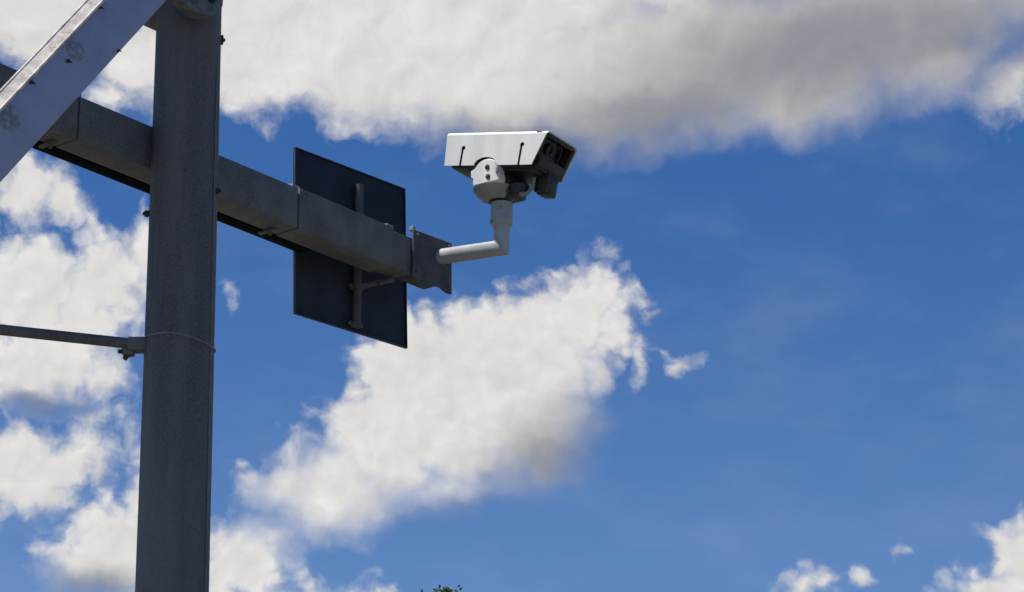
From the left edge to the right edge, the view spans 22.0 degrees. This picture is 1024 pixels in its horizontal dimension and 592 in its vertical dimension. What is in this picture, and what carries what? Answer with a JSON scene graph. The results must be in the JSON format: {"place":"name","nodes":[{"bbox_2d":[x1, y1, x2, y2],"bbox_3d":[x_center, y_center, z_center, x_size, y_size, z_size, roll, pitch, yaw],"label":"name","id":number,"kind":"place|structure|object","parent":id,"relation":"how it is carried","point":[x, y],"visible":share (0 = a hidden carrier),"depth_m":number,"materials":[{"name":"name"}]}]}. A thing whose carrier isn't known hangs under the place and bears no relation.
{"place":"outdoors","nodes":[
{"label":"outdoors","id":0,"kind":"place"},
{"bbox_2d":[0,0,1023,591],"label":"sky","id":1,"kind":"structure","parent":0,"point":[762,328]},
{"label":"ground","id":2,"kind":"structure","parent":0,"visible":0},
{"bbox_2d":[0,0,411,591],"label":"gantry","id":3,"kind":"object","parent":2,"relation":"on","point":[183,173],"visible":1,"depth_m":11.90,"materials":[{"name":"metal"}]},
{"bbox_2d":[0,324,145,360],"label":"stay rod","id":4,"kind":"object","parent":3,"relation":"attached to","point":[131,346],"visible":1,"depth_m":11.80,"materials":[{"name":"metal"}]},
{"bbox_2d":[293,147,407,348],"bbox_3d":[-0.762,-0.261,13.632,0.199,0.892,0.868,-14,-21,36],"label":"road sign","id":5,"kind":"object","parent":3,"relation":"hanging from","point":[330,291],"visible":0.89,"depth_m":13.65,"materials":[{"name":"black metal"}]},
{"bbox_2d":[396,200,512,293],"bbox_3d":[-0.304,-0.260,13.666,0.582,0.418,0.328,-14,-24,36],"label":"pipe bracket","id":6,"kind":"object","parent":3,"relation":"attached to","point":[434,259],"visible":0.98,"depth_m":13.65,"materials":[{"name":"metal"}]},
{"bbox_2d":[444,130,576,204],"bbox_3d":[-0.008,-0.679,13.707,0.634,0.401,0.319,-12,-22,30],"label":"traffic camera","id":7,"kind":"object","parent":6,"relation":"attached to","point":[507,166],"visible":0.99,"depth_m":13.60,"materials":[{"name":"white metal"}]},
{"bbox_2d":[421,585,461,591],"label":"tree","id":8,"kind":"object","parent":2,"relation":"on","point":[446,589],"visible":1,"depth_m":42.74,"materials":[{"name":"green plant"}]}
]}

